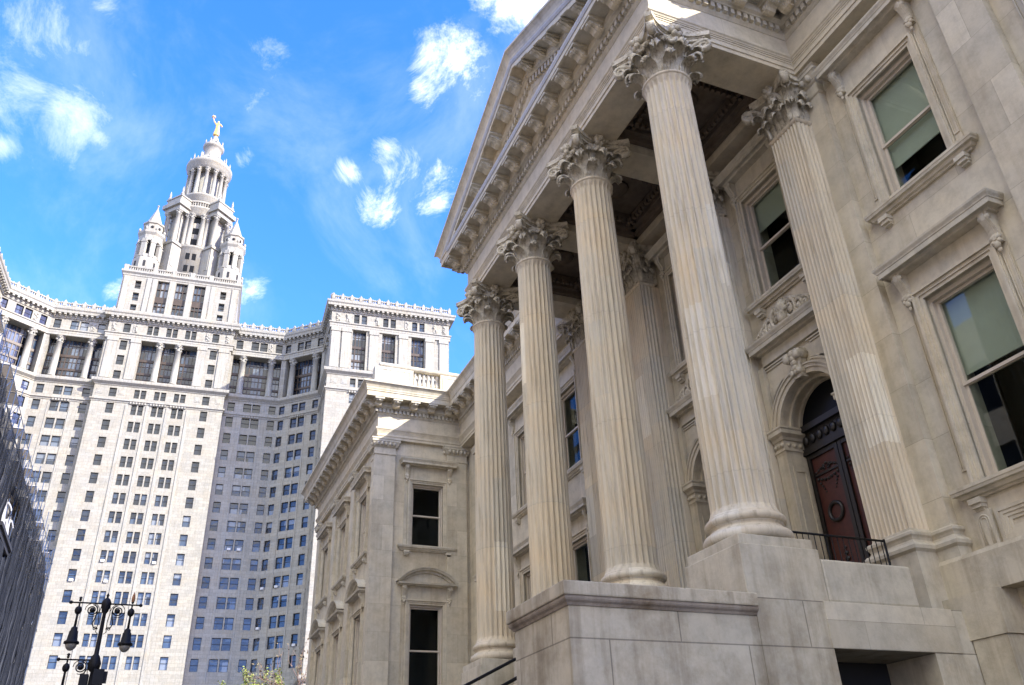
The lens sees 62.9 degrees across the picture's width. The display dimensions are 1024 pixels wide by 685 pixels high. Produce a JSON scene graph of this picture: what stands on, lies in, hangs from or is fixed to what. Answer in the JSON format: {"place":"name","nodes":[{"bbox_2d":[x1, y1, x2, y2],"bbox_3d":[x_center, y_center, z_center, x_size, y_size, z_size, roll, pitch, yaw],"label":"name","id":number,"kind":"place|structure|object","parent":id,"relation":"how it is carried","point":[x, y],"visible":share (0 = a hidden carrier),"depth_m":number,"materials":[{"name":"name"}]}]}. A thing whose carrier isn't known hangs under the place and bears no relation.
{"place":"outdoors","nodes":[
{"label":"outdoors","id":0,"kind":"place"},
{"bbox_2d":[0,0,547,373],"label":"sky","id":1,"kind":"structure","parent":0,"point":[347,134],"materials":[{"name":"blue"}]},
{"label":"ground","id":2,"kind":"structure","parent":0,"visible":0},
{"bbox_2d":[0,252,55,684],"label":"scaffolded building","id":3,"kind":"structure","parent":2,"relation":"on","point":[24,577],"depth_m":78.18,"materials":[{"name":"stone"}]},
{"bbox_2d":[1,500,11,524],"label":"statue","id":4,"kind":"object","parent":3,"relation":"on","point":[4,512],"visible":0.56,"depth_m":68.21,"materials":[{"name":"white stone"}]},
{"bbox_2d":[5,516,13,533],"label":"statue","id":5,"kind":"object","parent":3,"relation":"on","point":[7,525],"visible":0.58,"depth_m":71.08,"materials":[{"name":"white stone"}]},
{"bbox_2d":[0,136,455,684],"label":"municipal tower building","id":6,"kind":"structure","parent":2,"relation":"on","point":[180,422],"depth_m":177.88,"materials":[{"name":"white stone"}]},
{"bbox_2d":[84,491,93,501],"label":"window","id":7,"kind":"structure","parent":6,"relation":"in","point":[89,494],"depth_m":168.25,"materials":[{"name":"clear glass"}]},
{"bbox_2d":[89,473,98,483],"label":"window","id":8,"kind":"structure","parent":6,"relation":"in","point":[93,476],"depth_m":170.19,"materials":[{"name":"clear glass"}]},
{"bbox_2d":[93,455,101,464],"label":"window","id":9,"kind":"structure","parent":6,"relation":"in","point":[97,459],"depth_m":172.16,"materials":[{"name":"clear glass"}]},
{"bbox_2d":[97,437,105,447],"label":"window","id":10,"kind":"structure","parent":6,"relation":"in","point":[101,441],"depth_m":174.14,"materials":[{"name":"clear glass"}]},
{"bbox_2d":[101,420,109,429],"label":"window","id":11,"kind":"structure","parent":6,"relation":"in","point":[105,423],"depth_m":176.07,"materials":[{"name":"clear glass"}]},
{"bbox_2d":[105,403,113,412],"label":"window","id":12,"kind":"structure","parent":6,"relation":"in","point":[109,406],"depth_m":178.05,"materials":[{"name":"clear glass"}]},
{"bbox_2d":[108,388,116,396],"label":"window","id":13,"kind":"structure","parent":6,"relation":"in","point":[112,392],"depth_m":179.87,"materials":[{"name":"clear glass"}]},
{"bbox_2d":[112,371,120,378],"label":"window","id":14,"kind":"structure","parent":6,"relation":"in","point":[116,374],"depth_m":181.97,"materials":[{"name":"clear glass"}]},
{"bbox_2d":[115,474,122,484],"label":"window","id":15,"kind":"structure","parent":6,"relation":"in","point":[119,477],"depth_m":171.57,"materials":[{"name":"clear glass"}]},
{"bbox_2d":[116,355,123,364],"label":"window","id":16,"kind":"structure","parent":6,"relation":"in","point":[119,360],"depth_m":183.77,"materials":[{"name":"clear glass"}]},
{"bbox_2d":[119,457,125,466],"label":"window","id":17,"kind":"structure","parent":6,"relation":"in","point":[123,459],"depth_m":173.48,"materials":[{"name":"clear glass"}]},
{"bbox_2d":[119,341,127,349],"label":"window","id":18,"kind":"structure","parent":6,"relation":"in","point":[123,344],"depth_m":185.65,"materials":[{"name":"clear glass"}]},
{"bbox_2d":[122,475,129,485],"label":"window","id":19,"kind":"structure","parent":6,"relation":"in","point":[126,477],"depth_m":171.90,"materials":[{"name":"grey glass"}]},
{"bbox_2d":[123,439,129,448],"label":"window","id":20,"kind":"structure","parent":6,"relation":"in","point":[126,443],"depth_m":175.51,"materials":[{"name":"grey glass"}]},
{"bbox_2d":[123,324,130,332],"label":"window","id":21,"kind":"structure","parent":6,"relation":"in","point":[127,327],"depth_m":187.86,"materials":[{"name":"grey glass"}]},
{"bbox_2d":[126,457,132,467],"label":"window","id":22,"kind":"structure","parent":6,"relation":"in","point":[130,459],"depth_m":173.89,"materials":[{"name":"grey glass"}]},
{"bbox_2d":[126,422,133,431],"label":"window","id":23,"kind":"structure","parent":6,"relation":"in","point":[130,424],"depth_m":177.43,"materials":[{"name":"grey glass"}]},
{"bbox_2d":[130,405,136,414],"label":"window","id":24,"kind":"structure","parent":6,"relation":"in","point":[133,409],"depth_m":179.36,"materials":[{"name":"grey glass"}]},
{"bbox_2d":[130,440,136,449],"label":"window","id":25,"kind":"structure","parent":6,"relation":"in","point":[133,442],"depth_m":175.85,"materials":[{"name":"grey glass"}]},
{"bbox_2d":[133,423,139,432],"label":"window","id":26,"kind":"structure","parent":6,"relation":"in","point":[136,428],"depth_m":177.77,"materials":[{"name":"grey glass"}]},
{"bbox_2d":[137,406,143,415],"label":"window","id":27,"kind":"structure","parent":6,"relation":"in","point":[140,408],"depth_m":179.76,"materials":[{"name":"grey glass"}]},
{"bbox_2d":[137,476,143,486],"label":"window","id":28,"kind":"structure","parent":6,"relation":"in","point":[140,478],"depth_m":172.70,"materials":[{"name":"grey glass"}]},
{"bbox_2d":[140,458,146,468],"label":"window","id":29,"kind":"structure","parent":6,"relation":"in","point":[143,463],"depth_m":174.65,"materials":[{"name":"grey glass"}]},
{"bbox_2d":[143,477,150,486],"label":"window","id":30,"kind":"structure","parent":6,"relation":"in","point":[147,479],"depth_m":173.08,"materials":[{"name":"grey glass"}]},
{"bbox_2d":[144,441,150,450],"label":"window","id":31,"kind":"structure","parent":6,"relation":"in","point":[147,443],"depth_m":176.65,"materials":[{"name":"grey glass"}]},
{"bbox_2d":[147,424,153,433],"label":"window","id":32,"kind":"structure","parent":6,"relation":"in","point":[150,427],"depth_m":178.58,"materials":[{"name":"grey glass"}]},
{"bbox_2d":[147,459,153,468],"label":"window","id":33,"kind":"structure","parent":6,"relation":"in","point":[150,462],"depth_m":175.04,"materials":[{"name":"grey glass"}]},
{"bbox_2d":[150,407,156,416],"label":"window","id":34,"kind":"structure","parent":6,"relation":"in","point":[153,412],"depth_m":180.51,"materials":[{"name":"grey glass"}]},
{"bbox_2d":[150,441,156,451],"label":"window","id":35,"kind":"structure","parent":6,"relation":"in","point":[153,447],"depth_m":176.99,"materials":[{"name":"grey glass"}]},
{"bbox_2d":[154,424,159,433],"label":"window","id":36,"kind":"structure","parent":6,"relation":"in","point":[157,427],"depth_m":178.99,"materials":[{"name":"grey glass"}]},
{"bbox_2d":[157,408,163,417],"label":"window","id":37,"kind":"structure","parent":6,"relation":"in","point":[160,410],"depth_m":180.95,"materials":[{"name":"grey glass"}]},
{"bbox_2d":[158,478,164,487],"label":"window","id":38,"kind":"structure","parent":6,"relation":"in","point":[161,480],"depth_m":173.84,"materials":[{"name":"grey glass"}]},
{"bbox_2d":[161,460,167,469],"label":"window","id":39,"kind":"structure","parent":6,"relation":"in","point":[164,462],"depth_m":175.83,"materials":[{"name":"grey glass"}]},
{"bbox_2d":[164,443,170,452],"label":"window","id":40,"kind":"structure","parent":6,"relation":"in","point":[167,446],"depth_m":177.75,"materials":[{"name":"grey glass"}]},
{"bbox_2d":[164,478,170,488],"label":"window","id":41,"kind":"structure","parent":6,"relation":"in","point":[168,480],"depth_m":174.23,"materials":[{"name":"grey glass"}]},
{"bbox_2d":[167,426,173,435],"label":"window","id":42,"kind":"structure","parent":6,"relation":"in","point":[170,429],"depth_m":179.76,"materials":[{"name":"grey glass"}]},
{"bbox_2d":[168,460,173,470],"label":"window","id":43,"kind":"structure","parent":6,"relation":"in","point":[171,463],"depth_m":176.19,"materials":[{"name":"grey glass"}]},
{"bbox_2d":[170,409,176,418],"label":"window","id":44,"kind":"structure","parent":6,"relation":"in","point":[173,413],"depth_m":181.65,"materials":[{"name":"grey glass"}]},
{"bbox_2d":[171,443,177,452],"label":"window","id":45,"kind":"structure","parent":6,"relation":"in","point":[174,445],"depth_m":178.18,"materials":[{"name":"grey glass"}]},
{"bbox_2d":[174,426,179,435],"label":"window","id":46,"kind":"structure","parent":6,"relation":"in","point":[177,429],"depth_m":180.09,"materials":[{"name":"grey glass"}]},
{"bbox_2d":[177,410,182,418],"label":"window","id":47,"kind":"structure","parent":6,"relation":"in","point":[180,412],"depth_m":182.08,"materials":[{"name":"grey glass"}]},
{"bbox_2d":[185,498,193,508],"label":"window","id":48,"kind":"structure","parent":6,"relation":"in","point":[189,501],"depth_m":173.63,"materials":[{"name":"grey glass"}]},
{"bbox_2d":[188,480,196,489],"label":"window","id":49,"kind":"structure","parent":6,"relation":"in","point":[192,483],"depth_m":175.59,"materials":[{"name":"grey glass"}]},
{"bbox_2d":[191,462,198,472],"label":"window","id":50,"kind":"structure","parent":6,"relation":"in","point":[195,466],"depth_m":177.56,"materials":[{"name":"grey glass"}]},
{"bbox_2d":[193,445,201,454],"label":"window","id":51,"kind":"structure","parent":6,"relation":"in","point":[197,450],"depth_m":179.49,"materials":[{"name":"grey glass"}]},
{"bbox_2d":[196,428,204,437],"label":"window","id":52,"kind":"structure","parent":6,"relation":"in","point":[200,432],"depth_m":181.48,"materials":[{"name":"grey glass"}]},
{"bbox_2d":[199,412,206,421],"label":"window","id":53,"kind":"structure","parent":6,"relation":"in","point":[203,415],"depth_m":183.44,"materials":[{"name":"grey glass"}]},
{"bbox_2d":[202,397,209,405],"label":"window","id":54,"kind":"structure","parent":6,"relation":"in","point":[205,401],"depth_m":185.26,"materials":[{"name":"grey glass"}]},
{"bbox_2d":[204,380,211,387],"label":"window","id":55,"kind":"structure","parent":6,"relation":"in","point":[208,384],"depth_m":187.35,"materials":[{"name":"grey glass"}]},
{"bbox_2d":[207,365,214,373],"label":"window","id":56,"kind":"structure","parent":6,"relation":"in","point":[210,370],"depth_m":189.21,"materials":[{"name":"grey glass"}]},
{"bbox_2d":[209,351,216,359],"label":"window","id":57,"kind":"structure","parent":6,"relation":"in","point":[213,354],"depth_m":191.07,"materials":[{"name":"grey glass"}]},
{"bbox_2d":[212,334,219,342],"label":"window","id":58,"kind":"structure","parent":6,"relation":"in","point":[215,339],"depth_m":193.23,"materials":[{"name":"grey glass"}]},
{"bbox_2d":[212,115,222,136],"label":"statue","id":59,"kind":"object","parent":6,"relation":"on","point":[217,129],"visible":1,"depth_m":236.72,"materials":[{"name":"gold metal"}]},
{"bbox_2d":[222,433,230,442],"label":"window","id":60,"kind":"structure","parent":6,"relation":"in","point":[226,437],"depth_m":184.29,"materials":[{"name":"grey glass"}]},
{"bbox_2d":[225,417,232,426],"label":"window","id":61,"kind":"structure","parent":6,"relation":"in","point":[228,422],"depth_m":186.24,"materials":[{"name":"grey glass"}]},
{"bbox_2d":[227,403,234,410],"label":"window","id":62,"kind":"structure","parent":6,"relation":"in","point":[231,406],"depth_m":188.11,"materials":[{"name":"grey glass"}]},
{"bbox_2d":[236,341,243,348],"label":"window","id":63,"kind":"structure","parent":6,"relation":"in","point":[239,345],"depth_m":196.06,"materials":[{"name":"grey glass"}]},
{"bbox_2d":[238,435,246,444],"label":"window","id":64,"kind":"structure","parent":6,"relation":"in","point":[242,438],"depth_m":185.33,"materials":[{"name":"grey glass"}]},
{"bbox_2d":[241,419,249,427],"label":"window","id":65,"kind":"structure","parent":6,"relation":"in","point":[245,422],"depth_m":187.24,"materials":[{"name":"grey glass"}]},
{"bbox_2d":[243,404,250,412],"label":"window","id":66,"kind":"structure","parent":6,"relation":"in","point":[246,408],"depth_m":189.12,"materials":[{"name":"grey glass"}]},
{"bbox_2d":[248,436,256,445],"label":"window","id":67,"kind":"structure","parent":6,"relation":"in","point":[252,439],"depth_m":185.87,"materials":[{"name":"grey glass"}]},
{"bbox_2d":[250,420,258,428],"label":"window","id":68,"kind":"structure","parent":6,"relation":"in","point":[254,423],"depth_m":187.79,"materials":[{"name":"grey glass"}]},
{"bbox_2d":[251,342,258,350],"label":"window","id":69,"kind":"structure","parent":6,"relation":"in","point":[255,346],"depth_m":197.09,"materials":[{"name":"grey glass"}]},
{"bbox_2d":[252,405,259,412],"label":"window","id":70,"kind":"structure","parent":6,"relation":"in","point":[255,409],"depth_m":189.68,"materials":[{"name":"grey glass"}]},
{"bbox_2d":[260,344,267,351],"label":"window","id":71,"kind":"structure","parent":6,"relation":"in","point":[263,347],"depth_m":197.64,"materials":[{"name":"grey glass"}]},
{"bbox_2d":[264,437,271,446],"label":"window","id":72,"kind":"structure","parent":6,"relation":"in","point":[268,441],"depth_m":186.87,"materials":[{"name":"grey glass"}]},
{"bbox_2d":[266,421,273,430],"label":"window","id":73,"kind":"structure","parent":6,"relation":"in","point":[270,424],"depth_m":188.84,"materials":[{"name":"grey glass"}]},
{"bbox_2d":[268,407,275,414],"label":"window","id":74,"kind":"structure","parent":6,"relation":"in","point":[271,411],"depth_m":190.65,"materials":[{"name":"grey glass"}]},
{"bbox_2d":[276,437,280,446],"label":"window","id":75,"kind":"structure","parent":6,"relation":"in","point":[278,441],"depth_m":187.10,"materials":[{"name":"blue glass"}]},
{"bbox_2d":[275,345,282,353],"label":"window","id":76,"kind":"structure","parent":6,"relation":"in","point":[278,348],"depth_m":198.63,"materials":[{"name":"grey glass"}]},
{"bbox_2d":[288,434,294,444],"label":"window","id":77,"kind":"structure","parent":6,"relation":"in","point":[291,437],"depth_m":186.14,"materials":[{"name":"blue glass"}]},
{"bbox_2d":[290,418,296,427],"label":"window","id":78,"kind":"structure","parent":6,"relation":"in","point":[293,421],"depth_m":188.15,"materials":[{"name":"blue glass"}]},
{"bbox_2d":[296,433,302,442],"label":"window","id":79,"kind":"structure","parent":6,"relation":"in","point":[299,436],"depth_m":185.60,"materials":[{"name":"blue glass"}]},
{"bbox_2d":[298,417,303,426],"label":"window","id":80,"kind":"structure","parent":6,"relation":"in","point":[300,420],"depth_m":187.58,"materials":[{"name":"blue glass"}]},
{"bbox_2d":[310,430,315,439],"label":"window","id":81,"kind":"structure","parent":6,"relation":"in","point":[312,433],"depth_m":184.74,"materials":[{"name":"blue glass"}]},
{"bbox_2d":[311,414,316,423],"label":"window","id":82,"kind":"structure","parent":6,"relation":"in","point":[314,417],"depth_m":186.62,"materials":[{"name":"blue glass"}]},
{"bbox_2d":[218,666,283,684],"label":"street tree","id":83,"kind":"object","parent":2,"relation":"on","point":[243,675],"visible":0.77,"depth_m":56.44,"materials":[{"name":"green plant"}]},
{"bbox_2d":[265,668,284,684],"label":"street tree","id":84,"kind":"object","parent":2,"relation":"on","point":[278,677],"visible":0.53,"depth_m":58.83,"materials":[{"name":"green plant"}]},
{"bbox_2d":[301,0,1023,684],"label":"courthouse","id":85,"kind":"structure","parent":2,"relation":"on","point":[741,302],"depth_m":15.88,"materials":[{"name":"stone"}]},
{"bbox_2d":[309,619,325,684],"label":"window","id":86,"kind":"structure","parent":85,"relation":"in","point":[317,630],"depth_m":36.98,"materials":[{"name":"stone"}]},
{"bbox_2d":[314,521,332,613],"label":"window","id":87,"kind":"structure","parent":85,"relation":"in","point":[324,535],"depth_m":38.75,"materials":[{"name":"stone"}]},
{"bbox_2d":[325,601,343,684],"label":"window","id":88,"kind":"structure","parent":85,"relation":"in","point":[335,612],"depth_m":33.96,"materials":[{"name":"stone"}]},
{"bbox_2d":[331,496,350,595],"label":"window","id":89,"kind":"structure","parent":85,"relation":"in","point":[341,511],"depth_m":35.89,"materials":[{"name":"stone"}]},
{"bbox_2d":[344,579,365,684],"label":"window","id":90,"kind":"structure","parent":85,"relation":"in","point":[355,592],"depth_m":31.02,"materials":[{"name":"stone"}]},
{"bbox_2d":[350,466,370,574],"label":"window","id":91,"kind":"structure","parent":85,"relation":"in","point":[361,483],"depth_m":33.11,"materials":[{"name":"stone"}]},
{"bbox_2d":[396,567,458,684],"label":"window","id":92,"kind":"structure","parent":85,"relation":"in","point":[420,641],"depth_m":30.35,"materials":[{"name":"stone"}]},
{"bbox_2d":[397,456,458,558],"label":"window","id":93,"kind":"structure","parent":85,"relation":"in","point":[422,510],"depth_m":32.50,"materials":[{"name":"glass"}]},
{"bbox_2d":[464,658,515,684],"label":"stair handrail","id":94,"kind":"object","parent":85,"relation":"attached to","point":[491,671],"visible":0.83,"depth_m":13.12,"materials":[{"name":"black metal"}]},
{"bbox_2d":[501,676,516,684],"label":"stair handrail","id":95,"kind":"object","parent":85,"relation":"attached to","point":[510,681],"depth_m":12.15,"materials":[{"name":"black metal"}]},
{"bbox_2d":[507,394,527,524],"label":"window","id":96,"kind":"structure","parent":85,"relation":"in","point":[515,418],"depth_m":28.66,"materials":[{"name":"stone"}]},
{"bbox_2d":[513,536,530,603],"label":"window","id":97,"kind":"structure","parent":85,"relation":"in","point":[521,557],"depth_m":26.60,"materials":[{"name":"stone"}]},
{"bbox_2d":[558,343,583,480],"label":"window","id":98,"kind":"structure","parent":85,"relation":"in","point":[566,364],"depth_m":25.81,"materials":[{"name":"stone"}]},
{"bbox_2d":[570,497,592,581],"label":"window","id":99,"kind":"structure","parent":85,"relation":"in","point":[578,510],"depth_m":23.57,"materials":[{"name":"stone"}]},
{"bbox_2d":[644,232,687,383],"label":"window","id":100,"kind":"structure","parent":85,"relation":"in","point":[659,254],"depth_m":21.04,"materials":[{"name":"stone"}]},
{"bbox_2d":[665,376,709,551],"bbox_3d":[4.569,3.493,17.733,0.870,6.643,2.280,10,-32,-20],"label":"doorway","id":101,"kind":"structure","parent":85,"relation":"in","point":[694,487],"depth_m":18.88,"materials":[{"name":"stone"}]},
{"bbox_2d":[711,133,806,319],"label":"window","id":102,"kind":"structure","parent":85,"relation":"in","point":[755,162],"depth_m":18.41,"materials":[{"name":"stone"}]},
{"bbox_2d":[744,293,871,562],"bbox_3d":[5.747,2.040,15.286,0.870,6.643,2.280,10,-32,-20],"label":"doorway","id":103,"kind":"structure","parent":85,"relation":"in","point":[806,433],"depth_m":15.96,"materials":[{"name":"stone"}]},
{"bbox_2d":[792,531,890,564],"bbox_3d":[4.749,3.311,11.975,1.887,1.160,0.036,10,-32,-20],"label":"iron railing","id":104,"kind":"object","parent":85,"relation":"on","point":[848,538],"visible":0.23,"depth_m":12.26,"materials":[{"name":"black metal"}]},
{"bbox_2d":[837,662,890,684],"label":"basement door","id":105,"kind":"structure","parent":85,"relation":"in","point":[850,673],"depth_m":11.58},
{"bbox_2d":[811,0,978,228],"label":"window","id":106,"kind":"structure","parent":85,"relation":"in","point":[915,127],"depth_m":15.17,"materials":[{"name":"stone"}]},
{"bbox_2d":[871,187,1023,547],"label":"window","id":107,"kind":"structure","parent":85,"relation":"in","point":[979,317],"depth_m":12.95,"materials":[{"name":"stone"}]},
{"bbox_2d":[1012,0,1023,22],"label":"window","id":108,"kind":"structure","parent":85,"relation":"in","point":[1019,4],"depth_m":12.81,"materials":[{"name":"stone"}]},
{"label":"pavement","id":109,"kind":"structure","parent":0,"visible":0},
{"bbox_2d":[56,592,142,684],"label":"street lamp","id":110,"kind":"object","parent":109,"relation":"on","point":[97,676],"visible":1,"depth_m":20.93,"materials":[{"name":"black metal"}]},
{"label":"forecourt","id":111,"kind":"structure","parent":0,"visible":0},
{"bbox_2d":[242,637,308,684],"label":"street tree","id":112,"kind":"object","parent":111,"relation":"on","point":[270,681],"visible":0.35,"depth_m":51.03,"materials":[{"name":"green plant"}]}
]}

